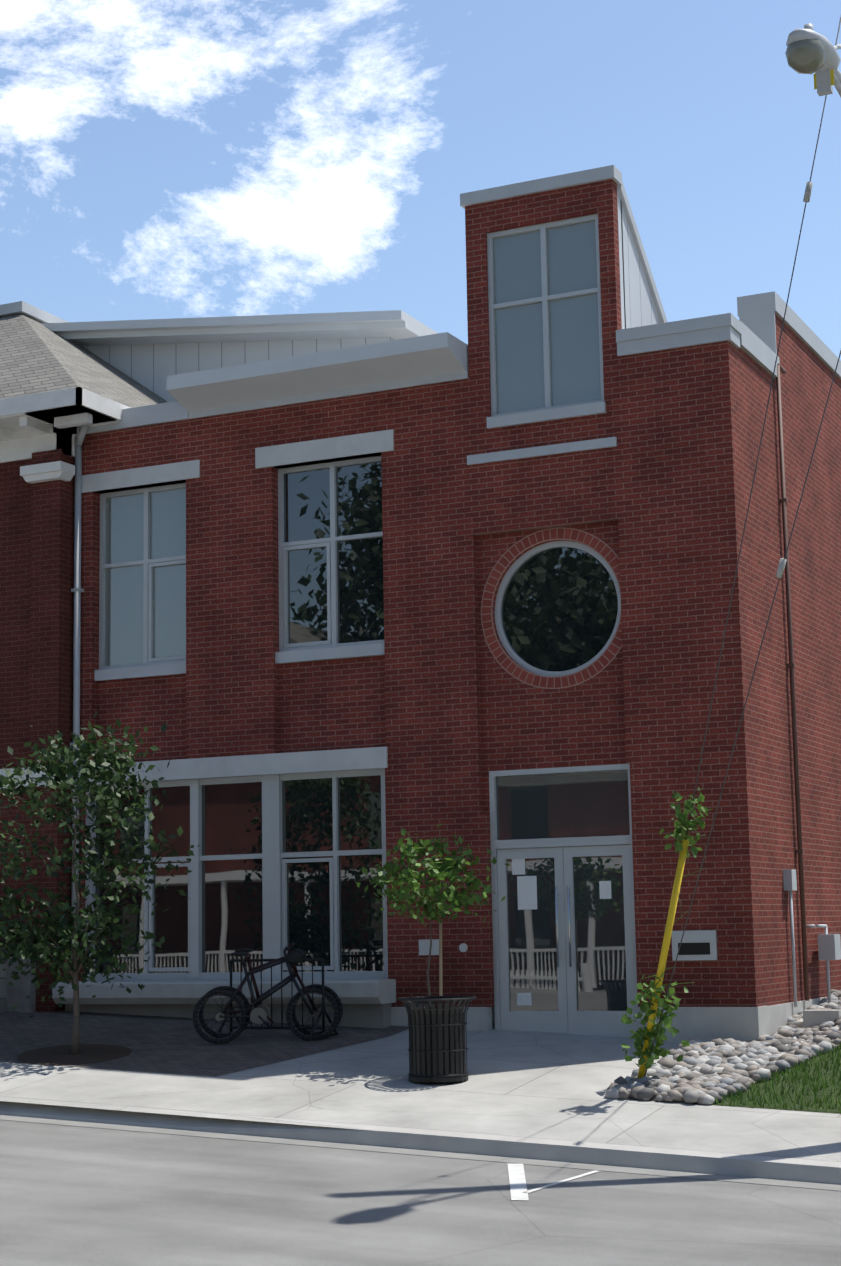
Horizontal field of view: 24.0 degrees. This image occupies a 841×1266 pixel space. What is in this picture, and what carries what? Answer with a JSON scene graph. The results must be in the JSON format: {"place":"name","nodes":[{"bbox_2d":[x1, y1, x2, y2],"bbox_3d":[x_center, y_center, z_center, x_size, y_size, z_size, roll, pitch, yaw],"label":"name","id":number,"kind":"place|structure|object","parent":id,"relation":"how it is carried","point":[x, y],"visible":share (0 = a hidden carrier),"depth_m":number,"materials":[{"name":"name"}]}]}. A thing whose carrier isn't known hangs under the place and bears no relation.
{"place":"outdoors","nodes":[
{"label":"outdoors","id":0,"kind":"place"},
{"bbox_2d":[5,957,35,1012],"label":"stone pier","id":1,"kind":"structure","parent":0,"point":[20,990],"depth_m":24.75,"materials":[{"name":"grey stone"}]},
{"bbox_2d":[83,337,394,401],"bbox_3d":[-4.013,-3.394,29.972,8.050,2.930,0.200,-5,-9,25],"label":"gable siding","id":2,"kind":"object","parent":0,"point":[151,367],"depth_m":29.68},
{"bbox_2d":[40,310,437,345],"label":"roof fascia","id":3,"kind":"structure","parent":2,"relation":"attached to","point":[397,324],"depth_m":28.84,"materials":[{"name":"white metal"}]},
{"bbox_2d":[0,1120,840,1265],"bbox_3d":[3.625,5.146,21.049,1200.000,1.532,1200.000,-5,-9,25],"label":"ground","id":4,"kind":"structure","parent":0,"point":[78,1196],"depth_m":14.18,"materials":[{"name":"grey asphalt"}]},
{"bbox_2d":[0,459,31,956],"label":"old building walls","id":5,"kind":"structure","parent":4,"relation":"on","point":[15,529],"depth_m":25.73,"materials":[{"name":"red brick"}]},
{"bbox_2d":[0,461,74,788],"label":"stone trim","id":6,"kind":"structure","parent":5,"relation":"attached to","point":[50,471],"depth_m":25.55,"materials":[{"name":"grey stone"}]},
{"bbox_2d":[27,449,74,1011],"bbox_3d":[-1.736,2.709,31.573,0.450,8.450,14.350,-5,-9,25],"label":"brick pilaster","id":7,"kind":"object","parent":5,"relation":"attached to","point":[51,618],"visible":0.14,"depth_m":25.41,"materials":[{"name":"red brick"}]},
{"bbox_2d":[0,387,129,462],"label":"roof eave","id":8,"kind":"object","parent":5,"relation":"on","point":[30,424],"depth_m":25.39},
{"bbox_2d":[0,314,166,407],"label":"shingled roof","id":9,"kind":"structure","parent":8,"relation":"on","point":[36,357],"depth_m":27.44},
{"bbox_2d":[0,301,67,322],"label":"roof trim","id":10,"kind":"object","parent":9,"relation":"on","point":[28,310],"visible":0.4,"depth_m":30.11,"materials":[{"name":"white metal"}]},
{"bbox_2d":[0,1096,840,1190],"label":"kerb","id":11,"kind":"structure","parent":4,"relation":"on","point":[782,1171],"depth_m":17.08,"materials":[{"name":"grey concrete"}]},
{"bbox_2d":[507,1163,528,1199],"bbox_3d":[0.765,4.320,15.599,0.130,0.057,1.845,-1,-9,1],"label":"road marking","id":12,"kind":"object","parent":4,"relation":"on","point":[517,1182],"visible":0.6,"depth_m":15.52,"materials":[{"name":"paint"}]},
{"bbox_2d":[522,1170,597,1192],"bbox_3d":[1.118,4.327,15.608,0.050,0.015,1.373,-6,-10,29],"label":"road marking line","id":13,"kind":"object","parent":4,"relation":"on","point":[558,1182],"visible":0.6,"depth_m":15.60,"materials":[{"name":"paint"}]},
{"bbox_2d":[391,997,826,1041],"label":"foundation wall","id":14,"kind":"structure","parent":4,"relation":"on","point":[703,1024],"depth_m":21.49,"materials":[{"name":"concrete"}]},
{"bbox_2d":[78,341,764,1006],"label":"front wall","id":15,"kind":"structure","parent":14,"relation":"on","point":[442,705],"depth_m":23.08,"materials":[{"name":"brick"}]},
{"bbox_2d":[70,425,87,959],"bbox_3d":[-4.363,0.980,25.354,0.303,7.526,0.149,-9,-12,44],"label":"downpipe","id":16,"kind":"object","parent":15,"relation":"attached to","point":[77,590],"visible":0.54,"depth_m":25.58,"materials":[{"name":"grey metal"}]},
{"bbox_2d":[99,483,185,669],"bbox_3d":[-3.521,-0.718,25.513,1.420,2.340,0.090,-5,-9,25],"label":"window","id":17,"kind":"structure","parent":15,"relation":"attached to","point":[142,596],"depth_m":25.54,"materials":[{"name":"grey glass"}]},
{"bbox_2d":[85,769,387,980],"bbox_3d":[-2.279,3.016,24.361,4.320,2.470,0.170,-5,-9,25],"label":"storefront window","id":18,"kind":"structure","parent":15,"relation":"attached to","point":[275,864],"depth_m":24.19,"materials":[{"name":"grey"}]},
{"bbox_2d":[80,429,393,784],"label":"lintels","id":19,"kind":"object","parent":15,"relation":"attached to","point":[318,450],"visible":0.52,"depth_m":24.41,"materials":[{"name":"white paint"}]},
{"bbox_2d":[94,643,384,680],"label":"window sills","id":20,"kind":"structure","parent":15,"relation":"attached to","point":[340,652],"depth_m":24.32,"materials":[{"name":"grey concrete"}]},
{"bbox_2d":[278,456,383,651],"bbox_3d":[-1.059,-0.959,24.372,1.530,2.330,0.090,-5,-9,25],"label":"window","id":21,"kind":"structure","parent":15,"relation":"attached to","point":[330,549],"depth_m":24.39,"materials":[{"name":"grey"}]},
{"bbox_2d":[419,939,467,954],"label":"wall outlets","id":22,"kind":"structure","parent":15,"relation":"attached to","point":[424,946],"depth_m":22.89,"materials":[{"name":"grey"}]},
{"bbox_2d":[86,291,840,433],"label":"parapet coping","id":23,"kind":"object","parent":15,"relation":"on","point":[751,332],"visible":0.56,"depth_m":24.24,"materials":[{"name":"grey metal"}]},
{"bbox_2d":[167,332,468,411],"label":"cornice","id":24,"kind":"structure","parent":23,"relation":"on","point":[390,361],"depth_m":24.10,"materials":[{"name":"metal"}]},
{"bbox_2d":[465,179,621,377],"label":"tower","id":25,"kind":"structure","parent":15,"relation":"on","point":[599,198],"depth_m":23.55,"materials":[{"name":"brick"}]},
{"bbox_2d":[487,214,603,416],"bbox_3d":[1.492,-3.732,23.422,1.440,2.300,0.090,-5,-9,25],"label":"window","id":26,"kind":"structure","parent":25,"relation":"in","point":[545,321],"depth_m":23.43,"materials":[{"name":"grey glass"}]},
{"bbox_2d":[620,199,625,328],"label":"trim","id":27,"kind":"structure","parent":25,"relation":"attached to","point":[623,262],"depth_m":23.34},
{"bbox_2d":[481,527,621,688],"bbox_3d":[1.565,-0.291,22.906,1.890,1.890,0.001,-5,-9,25],"label":"round window mortar","id":28,"kind":"object","parent":15,"relation":"attached to","point":[550,539],"visible":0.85,"depth_m":22.97,"materials":[{"name":"beige"}]},
{"bbox_2d":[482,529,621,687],"bbox_3d":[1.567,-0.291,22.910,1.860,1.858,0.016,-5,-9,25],"label":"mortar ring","id":29,"kind":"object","parent":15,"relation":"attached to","point":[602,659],"visible":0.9,"depth_m":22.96,"materials":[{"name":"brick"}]},
{"bbox_2d":[495,541,620,676],"bbox_3d":[1.616,-0.276,23.011,1.600,1.600,0.090,-5,-9,25],"label":"round window","id":30,"kind":"structure","parent":15,"relation":"attached to","point":[557,608],"depth_m":23.02,"materials":[{"name":"grey glass"}]},
{"bbox_2d":[489,764,640,1036],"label":"entrance doors","id":31,"kind":"structure","parent":15,"relation":"attached to","point":[564,941],"depth_m":22.46,"materials":[{"name":"grey"}]},
{"bbox_2d":[672,930,717,960],"bbox_3d":[2.998,3.411,21.598,0.500,0.320,0.090,-5,-9,25],"label":"book return","id":32,"kind":"object","parent":15,"relation":"attached to","point":[699,945],"visible":0.82,"depth_m":21.55,"materials":[{"name":"grey metal"}]},
{"bbox_2d":[737,314,840,1005],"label":"side wall","id":33,"kind":"structure","parent":14,"relation":"on","point":[814,547],"depth_m":23.93,"materials":[{"name":"brick"}]},
{"bbox_2d":[776,364,840,1006],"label":"conduit pipe","id":34,"kind":"object","parent":33,"relation":"attached to","point":[829,946],"visible":0.92,"depth_m":23.46,"materials":[{"name":"grey metal"}]},
{"bbox_2d":[0,1028,840,1161],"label":"sidewalk","id":35,"kind":"structure","parent":0,"point":[542,1085],"depth_m":19.02,"materials":[{"name":"grey concrete"}]},
{"bbox_2d":[0,948,7,1012],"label":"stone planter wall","id":36,"kind":"structure","parent":35,"relation":"on","point":[3,982],"depth_m":24.78,"materials":[{"name":"grey stone"}]},
{"bbox_2d":[0,1010,408,1075],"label":"paver paving","id":37,"kind":"structure","parent":35,"relation":"on","point":[173,1045],"depth_m":22.34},
{"bbox_2d":[18,1044,131,1064],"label":"tree pit mulch","id":38,"kind":"object","parent":37,"relation":"on","point":[62,1055],"visible":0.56,"depth_m":21.60,"materials":[{"name":"brown soil"}]},
{"bbox_2d":[0,709,199,1054],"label":"street tree","id":39,"kind":"object","parent":38,"relation":"on","point":[29,946],"visible":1,"depth_m":21.86,"materials":[{"name":"green plant"}]},
{"bbox_2d":[193,946,338,1043],"bbox_3d":[-1.726,4.053,22.174,1.561,1.058,0.580,3,-9,-26],"label":"bicycle","id":40,"kind":"object","parent":37,"relation":"on","point":[257,1015],"visible":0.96,"depth_m":22.16,"materials":[{"name":"grey metal"}]},
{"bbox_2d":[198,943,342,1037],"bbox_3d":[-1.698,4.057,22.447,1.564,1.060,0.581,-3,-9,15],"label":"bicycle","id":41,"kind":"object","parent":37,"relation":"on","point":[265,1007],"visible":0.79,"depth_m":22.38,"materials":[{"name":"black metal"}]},
{"bbox_2d":[218,958,338,1038],"bbox_3d":[-1.638,4.150,22.528,1.232,0.872,0.680,-5,-9,25],"label":"bike rack","id":42,"kind":"object","parent":37,"relation":"on","point":[313,1027],"visible":0.67,"depth_m":22.45,"materials":[{"name":"black metal"}]},
{"bbox_2d":[65,1003,391,1027],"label":"foundation wall","id":43,"kind":"structure","parent":35,"relation":"on","point":[368,1015],"depth_m":23.43,"materials":[{"name":"concrete"}]},
{"bbox_2d":[52,979,395,1003],"bbox_3d":[-2.402,4.327,23.850,4.520,0.270,0.580,-5,-9,25],"label":"window sill","id":44,"kind":"structure","parent":43,"relation":"on","point":[365,991],"depth_m":23.67,"materials":[{"name":"grey concrete"}]},
{"bbox_2d":[355,824,509,1006],"bbox_3d":[0.114,3.249,20.841,1.702,2.491,1.506,-5,-9,25],"label":"young tree","id":45,"kind":"object","parent":35,"relation":"on","point":[448,866],"visible":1,"depth_m":20.80,"materials":[{"name":"green plant"}]},
{"bbox_2d":[397,996,476,1081],"bbox_3d":[0.173,4.054,19.778,0.798,0.812,0.798,-5,-9,25],"label":"litter bin","id":46,"kind":"object","parent":35,"relation":"on","point":[437,1048],"visible":1,"depth_m":19.54,"materials":[{"name":"black metal"}]},
{"bbox_2d":[628,1044,838,1101],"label":"rocks","id":47,"kind":"object","parent":35,"relation":"on","point":[724,1058],"visible":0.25,"depth_m":18.59,"materials":[{"name":"grey stone"}]},
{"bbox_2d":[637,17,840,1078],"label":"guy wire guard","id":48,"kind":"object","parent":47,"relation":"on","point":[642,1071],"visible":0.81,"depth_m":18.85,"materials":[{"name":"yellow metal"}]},
{"bbox_2d":[621,788,712,1075],"bbox_3d":[2.409,2.885,19.075,0.533,2.744,1.151,6,-11,-41],"label":"climbing vine","id":49,"kind":"object","parent":48,"relation":"attached to","point":[666,1020],"visible":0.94,"depth_m":19.01,"materials":[{"name":"green plant"}]},
{"bbox_2d":[741,1039,805,1043],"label":"gravel","id":50,"kind":"structure","parent":47,"relation":"on","point":[769,1041],"depth_m":21.05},
{"bbox_3d":[4.152,-1.332,17.576,0.320,11.912,0.320,-5,-9,25],"label":"utility pole","id":51,"kind":"object","parent":35,"relation":"on","visible":0},
{"bbox_2d":[785,23,840,96],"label":"street light","id":52,"kind":"object","parent":51,"relation":"attached to","point":[809,50],"visible":1,"depth_m":16.66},
{"bbox_2d":[0,0,840,359],"label":"sky","id":53,"kind":"structure","parent":0,"point":[160,159],"materials":[{"name":"blue"}]},
{"bbox_2d":[617,190,660,328],"bbox_3d":[2.076,-3.975,24.808,1.870,2.330,2.790,-5,-9,25],"label":"panel","id":54,"kind":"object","parent":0,"point":[640,309],"depth_m":23.60,"materials":[{"name":"white metal"}]},
{"bbox_2d":[693,1043,840,1113],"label":"lawn","id":55,"kind":"structure","parent":0,"point":[793,1095],"depth_m":18.45,"materials":[{"name":"green plant"}]},
{"bbox_2d":[797,999,840,1027],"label":"bed rock","id":56,"kind":"object","parent":55,"relation":"on","point":[824,1009],"depth_m":22.85,"materials":[{"name":"grey stone"}]},
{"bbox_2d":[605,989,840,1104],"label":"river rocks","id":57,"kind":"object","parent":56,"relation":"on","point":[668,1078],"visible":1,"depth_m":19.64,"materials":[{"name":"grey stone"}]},
{"bbox_2d":[803,1010,840,1027],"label":"concrete block","id":58,"kind":"structure","parent":56,"relation":"on","point":[811,1018],"depth_m":21.77,"materials":[{"name":"grey concrete"}]},
{"bbox_3d":[1.954,-1.931,29.739,8.400,0.250,11.650,-5,-9,25],"label":"roof","id":59,"kind":"object","parent":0,"visible":0},
{"bbox_2d":[460,165,667,464],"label":"building trim","id":60,"kind":"structure","parent":59,"relation":"on","point":[613,172],"depth_m":23.33,"materials":[{"name":"grey concrete"}]}
]}

